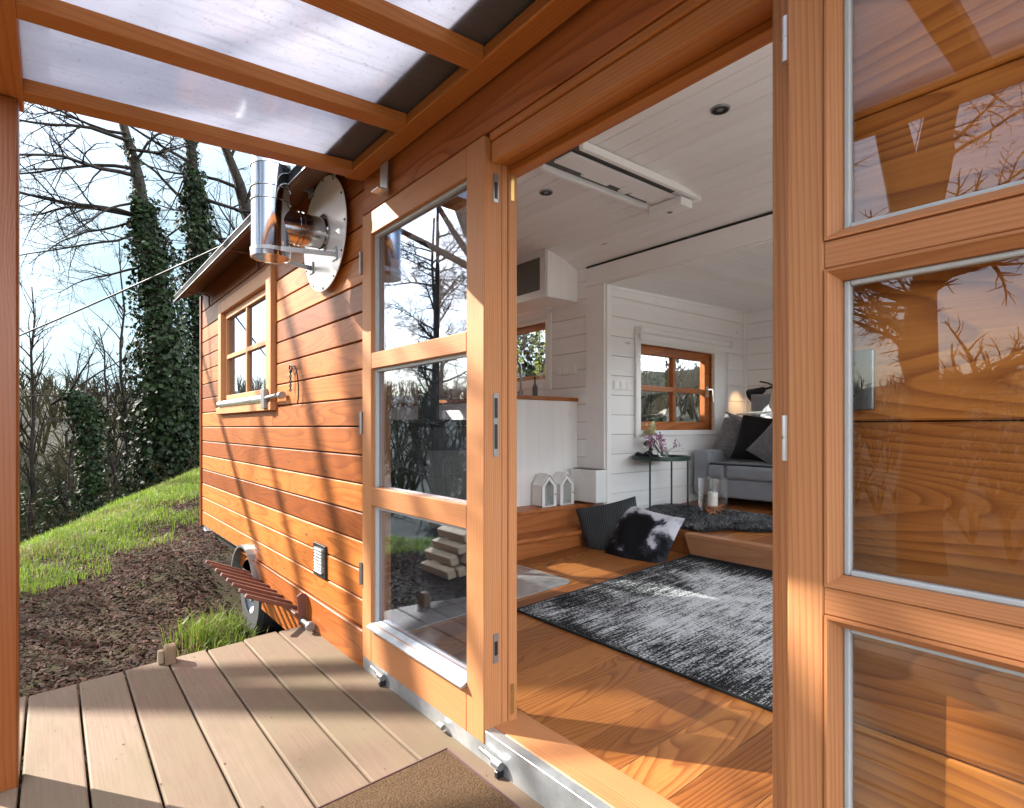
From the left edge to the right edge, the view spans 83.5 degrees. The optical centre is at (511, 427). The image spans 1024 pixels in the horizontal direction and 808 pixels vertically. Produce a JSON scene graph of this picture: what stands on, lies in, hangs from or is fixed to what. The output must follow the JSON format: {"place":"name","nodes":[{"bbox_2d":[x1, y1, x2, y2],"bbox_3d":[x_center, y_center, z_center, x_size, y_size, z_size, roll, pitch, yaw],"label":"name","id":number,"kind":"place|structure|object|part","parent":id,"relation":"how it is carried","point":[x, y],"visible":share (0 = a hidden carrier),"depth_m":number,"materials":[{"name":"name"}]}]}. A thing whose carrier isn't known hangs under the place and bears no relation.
{"place":"outdoors","nodes":[
{"label":"outdoors","id":0,"kind":"place"},
{"bbox_2d":[20,466,199,603],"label":"grass","id":1,"kind":"structure","parent":0,"point":[63,534],"depth_m":6.44,"materials":[{"name":"plant"}]},
{"bbox_2d":[83,645,486,806],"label":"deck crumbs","id":2,"kind":"object","parent":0,"point":[241,754],"visible":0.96,"depth_m":1.92,"materials":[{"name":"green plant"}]},
{"bbox_2d":[17,369,699,807],"bbox_3d":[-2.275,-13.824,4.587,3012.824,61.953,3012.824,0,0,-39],"label":"ground","id":3,"kind":"structure","parent":0,"point":[221,583],"depth_m":4.67,"materials":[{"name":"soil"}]},
{"bbox_2d":[20,280,67,539],"bbox_3d":[-10.141,0.101,11.919,1.470,6.438,1.176,0,0,-39],"label":"bare sapling","id":4,"kind":"object","parent":3,"relation":"on","point":[30,453],"visible":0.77,"depth_m":11.97,"materials":[{"name":"brown plant"}]},
{"bbox_2d":[21,331,110,524],"bbox_3d":[-11.572,0.911,14.865,1.895,6.828,1.449,0,0,-4],"label":"bare sapling","id":5,"kind":"object","parent":3,"relation":"on","point":[68,484],"visible":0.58,"depth_m":14.96,"materials":[{"name":"brown plant"}]},
{"bbox_2d":[20,326,162,521],"bbox_3d":[-7.320,0.026,9.691,1.998,3.792,2.416,0,0,-12],"label":"ivy stump","id":6,"kind":"object","parent":3,"relation":"on","point":[83,407],"visible":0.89,"depth_m":9.51,"materials":[{"name":"green plant"}]},
{"bbox_2d":[74,312,124,498],"bbox_3d":[-10.315,0.174,14.491,1.353,6.059,1.261,0,0,-39],"label":"bare sapling","id":7,"kind":"object","parent":3,"relation":"on","point":[113,467],"visible":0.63,"depth_m":14.44,"materials":[{"name":"brown plant"}]},
{"bbox_2d":[20,458,199,540],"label":"bramble leaves","id":8,"kind":"object","parent":3,"relation":"on","point":[48,501],"visible":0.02,"depth_m":13.04,"materials":[{"name":"green plant"}]},
{"bbox_2d":[20,385,199,542],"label":"undergrowth","id":9,"kind":"object","parent":3,"relation":"on","point":[37,510],"visible":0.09,"depth_m":14.61,"materials":[{"name":"brown plant"}]},
{"bbox_2d":[78,227,149,494],"bbox_3d":[-9.459,-0.970,14.036,1.626,7.834,1.554,0,0,30],"label":"bare sapling","id":10,"kind":"object","parent":3,"relation":"on","point":[121,346],"visible":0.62,"depth_m":13.98,"materials":[{"name":"brown plant"}]},
{"bbox_2d":[20,102,235,503],"bbox_3d":[-8.761,-3.088,10.840,5.940,11.446,4.051,0,0,7],"label":"ivy tree","id":11,"kind":"object","parent":3,"relation":"on","point":[168,424],"visible":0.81,"depth_m":11.27,"materials":[{"name":"green plant"}]},
{"bbox_2d":[89,128,250,253],"bbox_3d":[-9.024,-4.481,16.864,5.811,13.996,3.140,0,0,-16],"label":"bare tree","id":12,"kind":"object","parent":3,"relation":"on","point":[239,187],"visible":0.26,"depth_m":16.86,"materials":[{"name":"brown plant"}]},
{"bbox_2d":[114,126,250,485],"bbox_3d":[-7.235,-3.360,13.819,5.938,12.451,2.692,0,0,-22],"label":"ivy tree","id":13,"kind":"object","parent":3,"relation":"on","point":[194,200],"visible":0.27,"depth_m":13.33,"materials":[{"name":"green plant"}]},
{"bbox_2d":[154,601,269,656],"bbox_3d":[-2.064,1.384,4.001,0.764,0.236,1.070,0,0,-39],"label":"grass tuft","id":14,"kind":"object","parent":3,"relation":"on","point":[203,634],"visible":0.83,"depth_m":3.90,"materials":[{"name":"plant"}]},
{"bbox_2d":[209,164,241,244],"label":"bare sapling","id":15,"kind":"object","parent":3,"relation":"on","point":[225,209],"visible":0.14,"depth_m":18.98,"materials":[{"name":"brown plant"}]},
{"bbox_2d":[0,625,543,807],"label":"wooden deck","id":16,"kind":"structure","parent":3,"relation":"on","point":[297,683],"depth_m":2.05,"materials":[{"name":"beige wood"}]},
{"bbox_2d":[157,642,176,664],"bbox_3d":[-1.611,1.056,2.676,0.070,0.085,0.081,0,0,-39],"label":"wood block","id":17,"kind":"object","parent":16,"relation":"on","point":[167,654],"depth_m":2.66,"materials":[{"name":"beige wood"}]},
{"bbox_2d":[205,560,315,631],"bbox_3d":[-1.534,0.971,3.405,0.280,0.178,1.290,0,0,-39],"label":"slatted rack","id":18,"kind":"object","parent":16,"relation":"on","point":[247,584],"visible":0.99,"depth_m":3.28,"materials":[{"name":"wood"}]},
{"bbox_2d":[0,0,590,791],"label":"porch canopy","id":19,"kind":"object","parent":16,"relation":"on","point":[360,90],"visible":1,"depth_m":1.77,"materials":[{"name":"brown wood"}]},
{"bbox_2d":[317,747,520,807],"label":"doormat","id":20,"kind":"object","parent":16,"relation":"on","point":[446,777],"visible":1,"depth_m":1.68,"materials":[{"name":"brown fabric"}]},
{"bbox_2d":[20,354,699,516],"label":"distant woods","id":21,"kind":"object","parent":3,"relation":"on","point":[688,400],"visible":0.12,"depth_m":94.20,"materials":[{"name":"brown plant"}]},
{"bbox_2d":[440,306,544,399],"bbox_3d":[0.064,-0.217,7.121,3.030,3.448,1.684,0,0,-39],"label":"weeping willow","id":22,"kind":"object","parent":3,"relation":"on","point":[539,366],"visible":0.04,"depth_m":7.09,"materials":[{"name":"green plant"}]},
{"bbox_2d":[391,302,689,421],"bbox_3d":[0.632,-0.677,10.771,6.851,3.705,2.580,0,0,-39],"label":"garden hedge","id":23,"kind":"object","parent":3,"relation":"on","point":[645,399],"visible":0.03,"depth_m":11.33,"materials":[{"name":"green plant"}]},
{"bbox_2d":[174,0,1023,807],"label":"tiny house","id":24,"kind":"structure","parent":3,"relation":"on","point":[850,172],"depth_m":1.69,"materials":[{"name":"brown wood"}]},
{"bbox_2d":[20,245,220,335],"bbox_3d":[-6.840,-1.080,7.395,10.116,1.821,0.021,0,0,23],"label":"overhead cable","id":25,"kind":"object","parent":24,"relation":"attached to","point":[159,274],"visible":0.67,"depth_m":6.29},
{"bbox_2d":[216,265,285,413],"bbox_3d":[-1.887,-0.563,4.106,0.118,0.913,1.745,0,0,-39],"label":"window","id":26,"kind":"structure","parent":24,"relation":"in","point":[246,319],"depth_m":4.15,"materials":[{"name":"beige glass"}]},
{"bbox_2d":[289,364,298,404],"bbox_3d":[-1.250,-0.248,3.283,0.016,0.241,0.169,0,0,-39],"label":"hanging chain","id":27,"kind":"object","parent":24,"relation":"hanging from","point":[291,369],"visible":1,"depth_m":3.31,"materials":[{"name":"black metal"}]},
{"bbox_2d":[250,155,346,291],"bbox_3d":[-1.079,-1.383,2.783,0.356,1.395,0.570,0,0,-39],"label":"chimney flue","id":28,"kind":"object","parent":24,"relation":"attached to","point":[317,231],"visible":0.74,"depth_m":2.72,"materials":[{"name":"metal"}]},
{"bbox_2d":[359,136,516,743],"bbox_3d":[-0.336,0.040,2.230,0.157,1.950,0.940,0,0,-39],"label":"door","id":29,"kind":"structure","parent":24,"relation":"in","point":[479,696],"depth_m":1.90,"materials":[{"name":"brown wood"}]},
{"bbox_2d":[391,564,569,631],"bbox_3d":[-0.273,0.945,3.277,1.180,0.056,0.590,0,0,-39],"label":"hearth plate","id":30,"kind":"object","parent":24,"relation":"on","point":[530,581],"visible":0.3,"depth_m":3.04,"materials":[{"name":"metal"}]},
{"bbox_2d":[391,238,466,611],"bbox_3d":[-0.554,-0.051,3.121,0.634,1.977,0.480,0,0,-39],"label":"wood stove","id":31,"kind":"object","parent":30,"relation":"on","point":[428,559],"visible":0.56,"depth_m":3.02,"materials":[{"name":"black metal"}]},
{"bbox_3d":[-0.328,0.320,3.010,0.280,0.400,0.014,0,0,-39],"label":"fire door","id":32,"kind":"part","parent":31,"relation":"part of","materials":[{"name":"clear glass"}]},
{"bbox_2d":[461,248,577,318],"bbox_3d":[0.028,-1.238,5.147,0.365,0.385,1.210,0,0,-39],"label":"wall cabinet","id":33,"kind":"object","parent":24,"relation":"attached to","point":[546,277],"depth_m":4.71,"materials":[{"name":"wood"}]},
{"bbox_2d":[465,257,539,310],"bbox_3d":[-0.108,-1.237,5.042,0.008,0.265,1.085,0,0,-39],"label":"door panel","id":34,"kind":"structure","parent":33,"relation":"in","point":[528,273],"depth_m":4.74,"materials":[{"name":"grey glass"}]},
{"bbox_2d":[517,307,551,391],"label":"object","id":35,"kind":"object","parent":24,"relation":"attached to","point":[533,315],"visible":0.39,"depth_m":5.07,"materials":[{"name":"white paint"}]},
{"bbox_2d":[517,312,551,389],"bbox_3d":[0.069,-0.670,5.469,0.122,0.680,1.020,0,0,-39],"label":"window","id":36,"kind":"structure","parent":24,"relation":"in","point":[527,382],"depth_m":5.18,"materials":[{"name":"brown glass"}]},
{"bbox_2d":[539,189,552,195],"bbox_3d":[0.211,-1.457,3.558,0.088,0.010,0.088,0,0,-39],"label":"ceiling spotlight","id":37,"kind":"object","parent":24,"relation":"attached to","point":[545,192],"visible":1,"depth_m":3.55,"materials":[{"name":"metal"}]},
{"bbox_2d":[517,500,593,560],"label":"kitchen steps","id":38,"kind":"structure","parent":24,"relation":"on","point":[543,530],"depth_m":4.25,"materials":[{"name":"brown wood"}]},
{"bbox_2d":[391,395,577,506],"bbox_3d":[-0.471,0.181,5.510,0.689,0.853,2.420,0,0,-39],"label":"kitchen counter","id":39,"kind":"object","parent":38,"relation":"on","point":[546,434],"visible":0.34,"depth_m":4.59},
{"bbox_2d":[517,361,523,394],"bbox_3d":[0.020,-0.419,5.051,0.080,0.345,0.186,0,0,-45],"label":"kitchen tap","id":40,"kind":"object","parent":39,"relation":"on","point":[520,392],"visible":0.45,"depth_m":5.00,"materials":[{"name":"metal"}]},
{"bbox_2d":[532,377,536,395],"bbox_3d":[0.199,-0.341,4.957,0.043,0.190,0.044,0,0,-39],"label":"glass bottle","id":41,"kind":"object","parent":39,"relation":"on","point":[534,390],"visible":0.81,"depth_m":4.94,"materials":[{"name":"black glass"}]},
{"bbox_2d":[532,473,556,506],"bbox_3d":[0.254,0.483,4.449,0.158,0.254,0.123,0,0,-39],"label":"house lantern","id":42,"kind":"object","parent":38,"relation":"on","point":[544,489],"visible":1,"depth_m":4.43,"materials":[{"name":"white wood"}]},
{"bbox_2d":[553,472,573,504],"bbox_3d":[0.403,0.483,4.568,0.158,0.254,0.123,0,0,-39],"label":"house lantern","id":43,"kind":"object","parent":38,"relation":"on","point":[565,493],"visible":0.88,"depth_m":4.56,"materials":[{"name":"white wood"}]},
{"bbox_2d":[571,467,606,502],"bbox_3d":[0.611,0.460,4.583,0.125,0.261,0.280,0,0,-39],"label":"heater box","id":44,"kind":"object","parent":38,"relation":"on","point":[590,485],"visible":0.9,"depth_m":4.50,"materials":[{"name":"white plastic"}]},
{"bbox_2d":[556,365,575,375],"bbox_3d":[0.459,-0.484,4.891,0.014,0.078,0.240,0,0,-39],"label":"wall socket","id":45,"kind":"object","parent":24,"relation":"attached to","point":[566,370],"depth_m":4.88,"materials":[{"name":"white plastic"}]},
{"bbox_2d":[576,496,636,549],"bbox_3d":[0.736,0.770,4.242,0.564,0.534,0.212,0,0,23],"label":"floor cushion","id":46,"kind":"object","parent":24,"relation":"on","point":[598,524],"visible":0.48,"depth_m":4.19,"materials":[{"name":"grey fabric"}]},
{"bbox_2d":[540,142,700,218],"bbox_3d":[0.653,-1.405,3.340,1.022,0.109,0.354,0,0,-39],"label":"roof hatch","id":47,"kind":"object","parent":24,"relation":"attached to","point":[587,165],"visible":0.97,"depth_m":3.29,"materials":[{"name":"white paint"}]},
{"bbox_2d":[613,380,631,389],"bbox_3d":[0.904,-0.342,4.671,0.231,0.075,0.014,0,0,-39],"label":"light switch","id":48,"kind":"object","parent":24,"relation":"attached to","point":[621,385],"visible":1,"depth_m":4.66,"materials":[{"name":"white plastic"}]},
{"bbox_2d":[517,554,772,711],"bbox_3d":[1.415,0.906,2.446,1.544,0.078,2.540,0,0,-39],"label":"woven rug","id":49,"kind":"object","parent":24,"relation":"on","point":[706,621],"visible":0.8,"depth_m":2.75,"materials":[{"name":"black fabric"}]},
{"bbox_2d":[605,506,684,562],"bbox_3d":[0.902,0.785,3.989,0.297,0.455,0.522,0,0,-39],"label":"floor cushion","id":50,"kind":"object","parent":24,"relation":"on","point":[639,534],"visible":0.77,"depth_m":3.90,"materials":[{"name":"black fabric"}]},
{"bbox_2d":[638,334,724,435],"bbox_3d":[1.532,-0.355,5.226,1.365,0.850,0.138,0,0,-39],"label":"window","id":51,"kind":"structure","parent":24,"relation":"in","point":[672,427],"depth_m":5.30,"materials":[{"name":"brown wood"}]},
{"bbox_2d":[635,325,732,437],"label":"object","id":52,"kind":"object","parent":24,"relation":"attached to","point":[649,334],"visible":0.96,"depth_m":4.98,"materials":[{"name":"white paint"}]},
{"bbox_2d":[645,503,772,531],"bbox_3d":[1.483,0.682,4.340,0.836,0.083,1.365,0,0,-39],"label":"sheepskin","id":53,"kind":"object","parent":24,"relation":"on","point":[739,520],"visible":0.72,"depth_m":4.16,"materials":[{"name":"grey fur"}]},
{"bbox_2d":[632,454,690,510],"bbox_3d":[1.224,0.477,4.704,0.464,0.488,0.464,0,0,-39],"label":"side table","id":54,"kind":"object","parent":53,"relation":"on","point":[671,458],"visible":0.84,"depth_m":4.55,"materials":[{"name":"green paint"}]},
{"bbox_2d":[634,451,657,456],"bbox_3d":[1.106,0.221,4.738,0.150,0.059,0.220,0,0,-39],"label":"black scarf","id":55,"kind":"object","parent":54,"relation":"on","point":[648,454],"visible":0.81,"depth_m":4.69,"materials":[{"name":"fabric"}]},
{"bbox_2d":[643,421,656,451],"bbox_3d":[1.160,0.101,4.803,0.131,0.311,0.124,0,0,-39],"label":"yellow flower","id":56,"kind":"object","parent":54,"relation":"on","point":[653,428],"visible":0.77,"depth_m":4.79,"materials":[{"name":"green plant"}]},
{"bbox_2d":[644,425,683,456],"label":"flowers","id":57,"kind":"object","parent":54,"relation":"on","point":[651,440],"visible":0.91,"depth_m":4.66,"materials":[{"name":"purple plant"}]},
{"bbox_2d":[698,477,727,516],"bbox_3d":[1.518,0.524,4.337,0.210,0.285,0.210,0,0,-39],"label":"candle vase","id":58,"kind":"object","parent":53,"relation":"on","point":[726,498],"visible":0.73,"depth_m":4.30,"materials":[{"name":"clear glass"}]},
{"bbox_2d":[710,104,729,114],"bbox_3d":[0.954,-1.457,2.630,0.088,0.010,0.088,0,0,-39],"label":"ceiling spotlight","id":59,"kind":"object","parent":24,"relation":"attached to","point":[719,109],"visible":1,"depth_m":2.62,"materials":[{"name":"metal"}]},
{"bbox_2d":[694,449,772,501],"bbox_3d":[2.731,0.304,4.587,0.995,0.747,2.330,0,0,-39],"label":"sofa","id":60,"kind":"object","parent":24,"relation":"on","point":[746,480],"visible":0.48,"depth_m":4.90,"materials":[{"name":"grey fabric"}]},
{"bbox_2d":[712,412,758,461],"bbox_3d":[2.097,0.111,5.212,0.564,0.515,0.204,0,0,29],"label":"sofa cushion","id":61,"kind":"object","parent":60,"relation":"on","point":[726,440],"visible":0.41,"depth_m":5.23,"materials":[{"name":"grey fabric"}]},
{"bbox_2d":[731,415,772,462],"bbox_3d":[2.152,0.101,5.014,0.197,0.440,0.466,0,0,-39],"label":"sofa cushion","id":62,"kind":"object","parent":60,"relation":"on","point":[752,429],"visible":0.53,"depth_m":5.02,"materials":[{"name":"black fabric"}]},
{"bbox_2d":[736,411,768,414],"bbox_3d":[2.124,-0.123,5.068,0.163,0.035,0.222,0,0,-33],"label":"folded throw","id":63,"kind":"object","parent":62,"relation":"on","point":[754,413],"visible":1,"depth_m":5.01,"materials":[{"name":"beige fabric"}]},
{"bbox_2d":[746,422,772,464],"bbox_3d":[2.276,0.141,4.702,0.249,0.630,0.685,0,0,-39],"label":"sofa cushion","id":64,"kind":"object","parent":60,"relation":"on","point":[761,447],"visible":0.13,"depth_m":4.79,"materials":[{"name":"grey fabric"}]},
{"bbox_2d":[751,394,770,417],"bbox_3d":[2.443,-0.109,5.324,0.177,0.470,0.511,0,0,-39],"label":"sofa cushion","id":65,"kind":"object","parent":60,"relation":"on","point":[759,402],"visible":0.2,"depth_m":5.40,"materials":[{"name":"grey fabric"}]},
{"bbox_2d":[766,387,772,417],"bbox_3d":[2.464,-0.119,5.008,0.233,0.548,0.560,0,0,-39],"label":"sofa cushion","id":66,"kind":"object","parent":60,"relation":"on","point":[770,413],"visible":0.05,"depth_m":5.14,"materials":[{"name":"white fabric"}]},
{"bbox_2d":[746,381,772,400],"bbox_3d":[2.470,-0.312,5.506,0.306,0.280,0.406,0,0,-39],"label":"reading lamp","id":67,"kind":"object","parent":24,"relation":"attached to","point":[760,390],"visible":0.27,"depth_m":5.54,"materials":[{"name":"black metal"}]},
{"bbox_2d":[853,349,874,409],"bbox_3d":[0.584,-0.082,1.017,0.014,0.103,0.103,0,0,-39],"label":"outlet plate","id":68,"kind":"object","parent":24,"relation":"attached to","point":[863,379],"visible":0.24,"depth_m":0.98,"materials":[{"name":"plastic"}]},
{"bbox_2d":[782,0,1023,807],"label":"door","id":69,"kind":"structure","parent":24,"relation":"in","point":[829,254],"depth_m":0.96,"materials":[{"name":"brown wood"}]},
{"bbox_2d":[19,102,699,394],"label":"sky","id":70,"kind":"structure","parent":0,"point":[109,192],"materials":[{"name":"white"}]},
{"bbox_3d":[1.519,0.595,4.332,0.108,0.023,0.022,0,0,-39],"label":"driftwood stick","id":71,"kind":"object","parent":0,"visible":0},
{"bbox_2d":[708,492,717,505],"bbox_3d":[1.518,0.537,4.337,0.072,0.110,0.072,0,0,-39],"label":"pillar candle","id":72,"kind":"object","parent":71,"relation":"on","point":[712,498],"visible":1,"depth_m":4.31,"materials":[{"name":"white wax"}]}
]}

